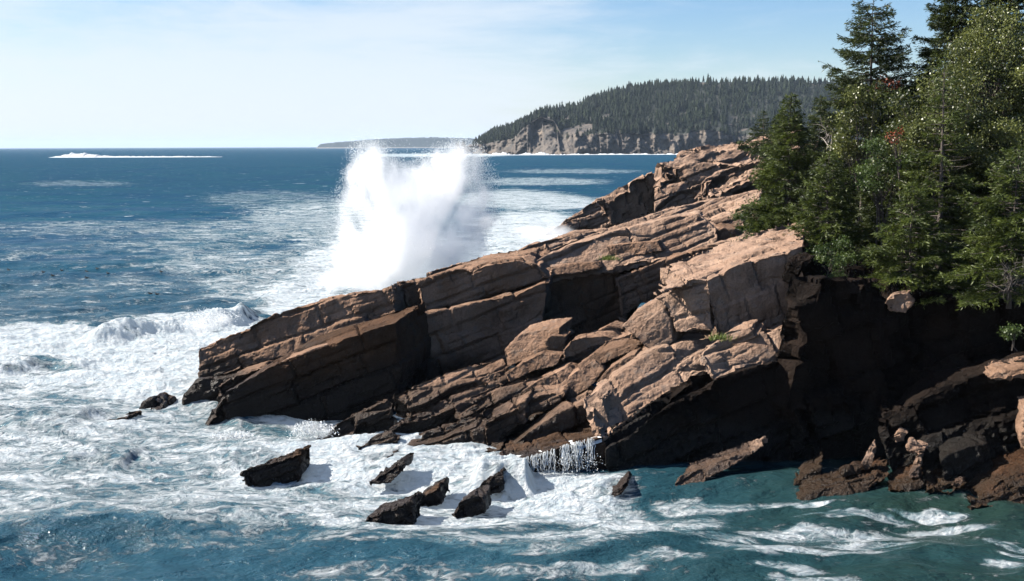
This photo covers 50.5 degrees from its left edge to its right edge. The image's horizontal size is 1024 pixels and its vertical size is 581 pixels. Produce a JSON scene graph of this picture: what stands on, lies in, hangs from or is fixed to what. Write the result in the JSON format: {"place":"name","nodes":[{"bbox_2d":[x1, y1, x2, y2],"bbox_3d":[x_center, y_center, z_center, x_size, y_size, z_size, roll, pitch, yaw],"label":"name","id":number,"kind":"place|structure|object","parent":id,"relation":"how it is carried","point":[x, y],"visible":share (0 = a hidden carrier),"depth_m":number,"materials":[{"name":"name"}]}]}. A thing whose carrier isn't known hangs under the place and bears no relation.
{"place":"outdoors","nodes":[
{"label":"outdoors","id":0,"kind":"place"},
{"bbox_2d":[182,301,430,425],"bbox_3d":[-9.758,3.767,50.830,11.568,5.827,7.007,0,8,0],"label":"granite ledge","id":1,"kind":"object","parent":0,"point":[346,372],"visible":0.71,"depth_m":48.91,"materials":[{"name":"brown stone"}]},
{"bbox_2d":[317,137,473,147],"bbox_3d":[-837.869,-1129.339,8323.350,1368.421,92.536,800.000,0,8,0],"label":"island","id":2,"kind":"structure","parent":0,"point":[419,142],"depth_m":7978.67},
{"bbox_2d":[198,246,713,403],"bbox_3d":[-1.090,1.349,57.824,31.936,7.581,11.199,-4,8,-24],"label":"granite ledge","id":3,"kind":"object","parent":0,"point":[486,309],"visible":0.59,"depth_m":54.16,"materials":[{"name":"brown stone"}]},
{"bbox_2d":[546,260,603,274],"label":"boulder","id":4,"kind":"object","parent":3,"relation":"on","point":[570,268],"visible":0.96,"depth_m":56.90,"materials":[{"name":"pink stone"}]},
{"bbox_2d":[596,255,621,260],"bbox_3d":[5.160,-1.786,57.497,1.408,0.390,0.834,0,8,0],"label":"grass tuft","id":5,"kind":"object","parent":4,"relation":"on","point":[608,258],"visible":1,"depth_m":57.38,"materials":[{"name":"green plant"}]},
{"bbox_2d":[426,188,762,281],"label":"granite slab","id":6,"kind":"structure","parent":3,"relation":"on","point":[683,228],"depth_m":59.84,"materials":[{"name":"brown stone"}]},
{"bbox_2d":[607,239,664,254],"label":"boulder","id":7,"kind":"object","parent":6,"relation":"on","point":[644,247],"visible":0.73,"depth_m":58.84,"materials":[{"name":"brown stone"}]},
{"bbox_2d":[729,180,792,241],"bbox_3d":[13.368,-3.697,57.044,4.159,4.274,4.022,0,8,0],"label":"alder bush","id":8,"kind":"object","parent":6,"relation":"on","point":[742,215],"visible":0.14,"depth_m":56.68,"materials":[{"name":"green plant"}]},
{"bbox_2d":[714,223,744,239],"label":"boulder","id":9,"kind":"object","parent":3,"relation":"on","point":[724,231],"visible":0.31,"depth_m":60.73,"materials":[{"name":"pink stone"}]},
{"bbox_2d":[317,329,644,452],"bbox_3d":[0.590,4.518,46.646,15.992,5.198,8.907,-6,9,-37],"label":"rock shelf","id":10,"kind":"object","parent":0,"point":[466,405],"visible":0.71,"depth_m":45.41,"materials":[{"name":"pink stone"}]},
{"bbox_2d":[482,370,505,382],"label":"boulder","id":11,"kind":"object","parent":10,"relation":"on","point":[488,378],"visible":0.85,"depth_m":47.78,"materials":[{"name":"brown stone"}]},
{"bbox_2d":[506,350,563,381],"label":"boulder","id":12,"kind":"object","parent":10,"relation":"on","point":[540,360],"visible":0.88,"depth_m":47.03,"materials":[{"name":"brown stone"}]},
{"bbox_2d":[505,317,571,366],"bbox_3d":[1.230,2.302,49.188,3.124,1.858,2.499,0,8,0],"label":"boulder","id":13,"kind":"object","parent":10,"relation":"on","point":[528,341],"visible":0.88,"depth_m":48.47,"materials":[{"name":"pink stone"}]},
{"bbox_2d":[520,361,577,393],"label":"boulder","id":14,"kind":"object","parent":10,"relation":"on","point":[559,374],"visible":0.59,"depth_m":46.13,"materials":[{"name":"brown stone"}]},
{"bbox_2d":[544,331,570,350],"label":"boulder","id":15,"kind":"object","parent":10,"relation":"on","point":[558,342],"visible":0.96,"depth_m":47.91,"materials":[{"name":"brown stone"}]},
{"bbox_2d":[559,360,607,400],"bbox_3d":[2.972,3.643,46.233,3.082,1.766,1.815,-2,8,-15],"label":"boulder","id":16,"kind":"object","parent":10,"relation":"on","point":[577,381],"visible":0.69,"depth_m":45.61,"materials":[{"name":"brown stone"}]},
{"bbox_2d":[562,329,621,360],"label":"boulder","id":17,"kind":"object","parent":10,"relation":"on","point":[578,344],"visible":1,"depth_m":47.35,"materials":[{"name":"brown stone"}]},
{"bbox_2d":[578,338,640,368],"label":"boulder","id":18,"kind":"object","parent":10,"relation":"on","point":[609,351],"visible":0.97,"depth_m":46.14,"materials":[{"name":"brown stone"}]},
{"bbox_2d":[599,320,624,331],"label":"boulder","id":19,"kind":"object","parent":10,"relation":"on","point":[615,324],"visible":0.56,"depth_m":49.87,"materials":[{"name":"brown stone"}]},
{"bbox_2d":[0,147,1023,580],"bbox_3d":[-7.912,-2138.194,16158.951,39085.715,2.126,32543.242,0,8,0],"label":"sea","id":20,"kind":"structure","parent":0,"point":[90,489],"depth_m":43.52,"materials":[{"name":"liquid"}]},
{"bbox_2d":[109,410,141,419],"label":"sea rock","id":21,"kind":"object","parent":20,"relation":"in","point":[133,414],"visible":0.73,"depth_m":48.14,"materials":[{"name":"stone"}]},
{"bbox_2d":[49,153,211,157],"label":"breaking wave","id":22,"kind":"object","parent":20,"relation":"on","point":[80,155],"visible":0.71,"depth_m":1312.58,"materials":[{"name":"white liquid"}]},
{"bbox_2d":[151,406,162,409],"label":"sea rock","id":23,"kind":"object","parent":20,"relation":"in","point":[158,407],"visible":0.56,"depth_m":50.23,"materials":[{"name":"stone"}]},
{"bbox_2d":[139,392,176,408],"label":"sea rock","id":24,"kind":"object","parent":20,"relation":"in","point":[164,399],"visible":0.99,"depth_m":50.62,"materials":[{"name":"stone"}]},
{"bbox_2d":[174,305,242,331],"bbox_3d":[-16.988,1.680,60.762,3.963,1.826,2.684,0,8,0],"label":"wave splash","id":25,"kind":"object","parent":20,"relation":"on","point":[205,315],"visible":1,"depth_m":60.55,"materials":[{"name":"white liquid"}]},
{"bbox_2d":[210,430,258,439],"bbox_3d":[-11.620,6.116,45.383,2.136,0.508,1.479,0,8,0],"label":"wave splash","id":26,"kind":"object","parent":20,"relation":"on","point":[233,435],"visible":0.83,"depth_m":45.34,"materials":[{"name":"white liquid"}]},
{"bbox_2d":[240,445,310,486],"bbox_3d":[-8.867,6.628,40.883,2.644,1.388,1.349,-2,8,-11],"label":"sea rock","id":27,"kind":"object","parent":20,"relation":"in","point":[290,467],"visible":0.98,"depth_m":40.42,"materials":[{"name":"stone"}]},
{"bbox_2d":[286,419,338,438],"bbox_3d":[-8.274,5.804,45.456,2.303,0.849,1.515,0,8,0],"label":"wave splash","id":28,"kind":"object","parent":20,"relation":"on","point":[302,428],"visible":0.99,"depth_m":45.30,"materials":[{"name":"white liquid"}]},
{"bbox_2d":[369,453,413,484],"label":"sea rock","id":29,"kind":"object","parent":20,"relation":"in","point":[391,473],"visible":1,"depth_m":39.82,"materials":[{"name":"stone"}]},
{"bbox_2d":[364,491,422,524],"bbox_3d":[-3.999,7.371,36.083,1.955,1.173,1.666,0,8,0],"label":"sea rock","id":30,"kind":"object","parent":20,"relation":"in","point":[405,511],"visible":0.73,"depth_m":35.56,"materials":[{"name":"stone"}]},
{"bbox_2d":[315,128,507,284],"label":"wave splash","id":31,"kind":"object","parent":20,"relation":"on","point":[449,149],"visible":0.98,"depth_m":65.57,"materials":[{"name":"white liquid"}]},
{"bbox_2d":[420,477,449,506],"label":"sea rock","id":32,"kind":"object","parent":20,"relation":"in","point":[435,494],"visible":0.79,"depth_m":37.59,"materials":[{"name":"stone"}]},
{"bbox_2d":[452,485,491,518],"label":"sea rock","id":33,"kind":"object","parent":20,"relation":"in","point":[476,501],"visible":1,"depth_m":36.60,"materials":[{"name":"stone"}]},
{"bbox_2d":[480,467,505,494],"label":"sea rock","id":34,"kind":"object","parent":20,"relation":"in","point":[496,482],"visible":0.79,"depth_m":38.50,"materials":[{"name":"stone"}]},
{"bbox_2d":[413,152,677,155],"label":"surf line","id":35,"kind":"object","parent":20,"relation":"on","point":[525,153],"visible":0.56,"depth_m":1445.88,"materials":[{"name":"white liquid"}]},
{"bbox_2d":[607,471,631,496],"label":"sea rock","id":36,"kind":"object","parent":20,"relation":"in","point":[619,488],"visible":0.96,"depth_m":38.73,"materials":[{"name":"stone"}]},
{"bbox_2d":[670,436,767,488],"bbox_3d":[7.617,6.379,40.316,4.880,1.346,1.321,-5,9,-30],"label":"boulder","id":37,"kind":"object","parent":20,"relation":"in","point":[703,470],"visible":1,"depth_m":40.09,"materials":[{"name":"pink stone"}]},
{"bbox_2d":[794,451,822,485],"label":"boulder","id":38,"kind":"object","parent":20,"relation":"in","point":[810,468],"visible":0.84,"depth_m":39.37,"materials":[{"name":"stone"}]},
{"bbox_2d":[796,458,889,499],"bbox_3d":[11.869,6.878,38.466,4.452,1.116,1.923,-3,8,-19],"label":"boulder","id":39,"kind":"object","parent":20,"relation":"in","point":[833,483],"visible":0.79,"depth_m":38.34,"materials":[{"name":"stone"}]},
{"bbox_2d":[839,461,863,476],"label":"boulder","id":40,"kind":"object","parent":39,"relation":"on","point":[853,468],"visible":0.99,"depth_m":38.58,"materials":[{"name":"stone"}]},
{"bbox_2d":[861,439,876,468],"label":"boulder","id":41,"kind":"object","parent":39,"relation":"on","point":[867,461],"visible":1,"depth_m":38.79,"materials":[{"name":"brown stone"}]},
{"bbox_2d":[887,464,925,491],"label":"boulder","id":42,"kind":"object","parent":20,"relation":"in","point":[900,480],"visible":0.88,"depth_m":38.13,"materials":[{"name":"stone"}]},
{"bbox_2d":[909,461,922,477],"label":"boulder","id":43,"kind":"object","parent":42,"relation":"on","point":[915,471],"visible":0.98,"depth_m":38.07,"materials":[{"name":"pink stone"}]},
{"bbox_2d":[914,449,923,464],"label":"boulder","id":44,"kind":"object","parent":43,"relation":"on","point":[918,458],"visible":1,"depth_m":38.42,"materials":[{"name":"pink stone"}]},
{"bbox_2d":[905,437,928,453],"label":"boulder","id":45,"kind":"object","parent":44,"relation":"on","point":[912,445],"visible":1,"depth_m":38.92,"materials":[{"name":"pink stone"}]},
{"bbox_2d":[924,468,966,494],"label":"boulder","id":46,"kind":"object","parent":20,"relation":"in","point":[934,480],"visible":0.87,"depth_m":37.83,"materials":[{"name":"stone"}]},
{"bbox_2d":[952,476,963,485],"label":"boulder","id":47,"kind":"object","parent":46,"relation":"on","point":[958,481],"visible":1,"depth_m":37.29,"materials":[{"name":"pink stone"}]},
{"bbox_2d":[965,447,1023,509],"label":"boulder","id":48,"kind":"object","parent":20,"relation":"in","point":[1002,479],"visible":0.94,"depth_m":37.19,"materials":[{"name":"stone"}]},
{"bbox_2d":[0,0,1023,147],"label":"sky","id":49,"kind":"structure","parent":0,"point":[74,73],"materials":[{"name":"blue"}]},
{"bbox_2d":[499,425,606,471],"bbox_3d":[1.756,6.402,42.229,4.924,2.203,3.906,0,8,0],"label":"rock shelf","id":50,"kind":"object","parent":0,"point":[555,441],"visible":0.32,"depth_m":40.97,"materials":[{"name":"stone"}]},
{"bbox_2d":[516,436,603,474],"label":"cascade","id":51,"kind":"object","parent":50,"relation":"on","point":[579,446],"visible":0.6,"depth_m":40.31,"materials":[{"name":"white liquid"}]},
{"bbox_2d":[455,81,907,154],"bbox_3d":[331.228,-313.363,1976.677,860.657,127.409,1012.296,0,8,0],"label":"headland","id":52,"kind":"structure","parent":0,"point":[541,134],"depth_m":1536.97,"materials":[{"name":"grey stone"}]},
{"bbox_2d":[455,74,926,149],"bbox_3d":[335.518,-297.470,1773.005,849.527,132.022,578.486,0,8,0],"label":"forest","id":53,"kind":"object","parent":52,"relation":"on","point":[612,101],"visible":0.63,"depth_m":1702.50,"materials":[{"name":"green plant"}]},
{"bbox_2d":[546,130,817,234],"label":"granite ledge","id":54,"kind":"object","parent":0,"point":[692,176],"visible":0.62,"depth_m":134.65,"materials":[{"name":"brown stone"}]},
{"bbox_2d":[583,223,914,440],"bbox_3d":[8.671,1.300,46.245,13.564,7.688,10.718,-2,8,-12],"label":"granite outcrop","id":55,"kind":"object","parent":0,"point":[738,289],"visible":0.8,"depth_m":44.96,"materials":[{"name":"brown stone"}]},
{"bbox_2d":[597,347,642,381],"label":"boulder","id":56,"kind":"object","parent":55,"relation":"on","point":[623,360],"visible":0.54,"depth_m":44.82,"materials":[{"name":"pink stone"}]},
{"bbox_2d":[622,295,664,335],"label":"boulder","id":57,"kind":"object","parent":55,"relation":"on","point":[636,321],"visible":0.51,"depth_m":46.61,"materials":[{"name":"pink stone"}]},
{"bbox_2d":[636,307,683,347],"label":"boulder","id":58,"kind":"object","parent":55,"relation":"on","point":[658,328],"visible":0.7,"depth_m":45.39,"materials":[{"name":"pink stone"}]},
{"bbox_2d":[705,330,736,341],"bbox_3d":[8.199,1.794,42.767,1.068,0.374,0.956,6,10,38],"label":"grass tuft","id":59,"kind":"object","parent":55,"relation":"on","point":[721,337],"visible":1,"depth_m":42.75,"materials":[{"name":"green plant"}]},
{"bbox_2d":[602,241,1023,481],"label":"cliff","id":60,"kind":"structure","parent":0,"point":[857,367],"depth_m":42.38,"materials":[{"name":"stone"}]},
{"bbox_2d":[804,234,869,277],"bbox_3d":[13.172,-0.902,45.197,2.642,2.909,3.229,-7,10,-42],"label":"alder bush","id":61,"kind":"object","parent":60,"relation":"on","point":[846,259],"visible":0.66,"depth_m":44.59,"materials":[{"name":"green plant"}]},
{"bbox_2d":[894,427,907,441],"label":"boulder","id":62,"kind":"object","parent":60,"relation":"on","point":[900,434],"visible":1,"depth_m":39.34,"materials":[{"name":"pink stone"}]},
{"bbox_2d":[855,181,979,309],"bbox_3d":[16.415,-1.893,43.859,5.105,5.077,4.808,0,8,0],"label":"fir tree","id":63,"kind":"object","parent":60,"relation":"on","point":[879,254],"visible":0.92,"depth_m":43.25,"materials":[{"name":"green plant"}]},
{"bbox_2d":[939,430,992,482],"bbox_3d":[16.202,5.959,38.823,2.600,1.610,1.448,-1,8,-9],"label":"boulder","id":64,"kind":"object","parent":60,"relation":"on","point":[966,454],"visible":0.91,"depth_m":38.26,"materials":[{"name":"stone"}]},
{"bbox_2d":[938,140,1023,311],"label":"fir tree","id":65,"kind":"object","parent":60,"relation":"on","point":[1004,229],"visible":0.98,"depth_m":40.76,"materials":[{"name":"green plant"}]},
{"bbox_2d":[981,256,1023,302],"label":"bush","id":66,"kind":"object","parent":60,"relation":"on","point":[1009,275],"visible":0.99,"depth_m":39.58,"materials":[{"name":"green plant"}]},
{"bbox_2d":[983,355,1023,448],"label":"granite outcrop","id":67,"kind":"object","parent":60,"relation":"on","point":[998,370],"visible":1,"depth_m":39.03,"materials":[{"name":"beige stone"}]},
{"bbox_2d":[997,321,1023,350],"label":"alder bush","id":68,"kind":"object","parent":60,"relation":"on","point":[1009,332],"visible":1,"depth_m":39.07,"materials":[{"name":"green plant"}]},
{"bbox_2d":[793,151,1023,302],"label":"forest ground","id":69,"kind":"structure","parent":0,"point":[1005,297],"depth_m":45.96,"materials":[{"name":"soil"}]},
{"bbox_2d":[736,138,751,153],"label":"shrub","id":70,"kind":"object","parent":69,"relation":"on","point":[742,147],"visible":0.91,"depth_m":110.77,"materials":[{"name":"green plant"}]},
{"bbox_2d":[744,111,772,155],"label":"spruce tree","id":71,"kind":"object","parent":69,"relation":"on","point":[757,142],"visible":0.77,"depth_m":98.69,"materials":[{"name":"green plant"}]},
{"bbox_2d":[753,114,795,174],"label":"spruce tree","id":72,"kind":"object","parent":69,"relation":"on","point":[767,142],"visible":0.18,"depth_m":91.20,"materials":[{"name":"green plant"}]},
{"bbox_2d":[734,92,824,242],"bbox_3d":[14.168,-5.771,55.636,5.564,8.696,4.934,0,8,0],"label":"spruce tree","id":73,"kind":"object","parent":69,"relation":"on","point":[794,126],"visible":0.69,"depth_m":55.19,"materials":[{"name":"green plant"}]},
{"bbox_2d":[792,95,833,223],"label":"spruce tree","id":74,"kind":"object","parent":69,"relation":"on","point":[812,117],"visible":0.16,"depth_m":61.16,"materials":[{"name":"green plant"}]},
{"bbox_2d":[815,120,834,150],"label":"dead tree","id":75,"kind":"object","parent":69,"relation":"on","point":[826,134],"visible":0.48,"depth_m":54.03,"materials":[{"name":"grey wood"}]},
{"bbox_2d":[782,147,871,268],"bbox_3d":[14.100,-3.169,48.323,4.132,6.415,4.521,0,8,0],"label":"spruce tree","id":76,"kind":"object","parent":69,"relation":"on","point":[814,195],"visible":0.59,"depth_m":48.07,"materials":[{"name":"green plant"}]},
{"bbox_2d":[821,156,870,232],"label":"spruce tree","id":77,"kind":"object","parent":69,"relation":"on","point":[849,179],"visible":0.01,"depth_m":57.28,"materials":[{"name":"green plant"}]},
{"bbox_2d":[786,0,932,251],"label":"spruce tree","id":78,"kind":"object","parent":69,"relation":"on","point":[860,59],"visible":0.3,"depth_m":52.46,"materials":[{"name":"green plant"}]},
{"bbox_2d":[822,82,900,250],"bbox_3d":[16.569,-5.136,51.419,3.614,9.368,3.142,0,8,0],"label":"birch tree","id":79,"kind":"object","parent":69,"relation":"on","point":[849,115],"visible":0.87,"depth_m":50.81,"materials":[{"name":"green plant"}]},
{"bbox_2d":[835,121,922,261],"bbox_3d":[17.452,-3.924,50.009,4.307,7.763,4.804,6,9,37],"label":"spruce tree","id":80,"kind":"object","parent":69,"relation":"on","point":[868,212],"visible":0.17,"depth_m":49.53,"materials":[{"name":"green plant"}]},
{"bbox_2d":[847,131,920,258],"bbox_3d":[16.427,-3.761,48.034,3.659,6.716,3.134,2,8,19],"label":"birch tree","id":81,"kind":"object","parent":69,"relation":"on","point":[874,186],"visible":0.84,"depth_m":47.55,"materials":[{"name":"green plant"}]},
{"bbox_2d":[875,74,903,188],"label":"maple tree","id":82,"kind":"object","parent":69,"relation":"on","point":[892,82],"visible":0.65,"depth_m":51.75,"materials":[{"name":"green plant"}]},
{"bbox_2d":[885,127,905,263],"bbox_3d":[16.511,-3.861,46.941,1.119,6.460,0.659,1,8,8],"label":"maple bush","id":83,"kind":"object","parent":69,"relation":"on","point":[895,150],"visible":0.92,"depth_m":46.61,"materials":[{"name":"green plant"}]},
{"bbox_2d":[881,52,988,287],"bbox_3d":[17.468,-4.779,44.880,4.737,10.023,4.168,-4,9,-28],"label":"spruce tree","id":84,"kind":"object","parent":69,"relation":"on","point":[960,179],"visible":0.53,"depth_m":44.44,"materials":[{"name":"green plant"}]},
{"bbox_2d":[866,0,1008,243],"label":"spruce tree","id":85,"kind":"object","parent":69,"relation":"on","point":[945,21],"visible":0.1,"depth_m":51.51,"materials":[{"name":"green plant"}]},
{"bbox_2d":[869,59,1014,263],"bbox_3d":[18.555,-5.159,47.109,6.287,9.626,5.580,7,11,44],"label":"birch tree","id":86,"kind":"object","parent":69,"relation":"on","point":[916,125],"visible":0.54,"depth_m":46.44,"materials":[{"name":"green plant"}]},
{"bbox_2d":[928,107,1022,297],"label":"spruce tree","id":87,"kind":"object","parent":69,"relation":"on","point":[980,191],"visible":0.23,"depth_m":46.26,"materials":[{"name":"green plant"}]},
{"bbox_2d":[931,0,1023,179],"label":"birch tree","id":88,"kind":"object","parent":69,"relation":"on","point":[967,51],"visible":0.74,"depth_m":47.89,"materials":[{"name":"green plant"}]},
{"bbox_2d":[955,0,1023,187],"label":"spruce tree","id":89,"kind":"object","parent":69,"relation":"on","point":[994,3],"visible":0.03,"depth_m":56.03,"materials":[{"name":"green plant"}]},
{"bbox_2d":[964,106,1023,259],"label":"birch tree","id":90,"kind":"object","parent":69,"relation":"on","point":[1008,130],"visible":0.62,"depth_m":45.24,"materials":[{"name":"green plant"}]},
{"bbox_2d":[971,118,1023,244],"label":"spruce tree","id":91,"kind":"object","parent":69,"relation":"on","point":[1008,167],"visible":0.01,"depth_m":49.27,"materials":[{"name":"green plant"}]}
]}

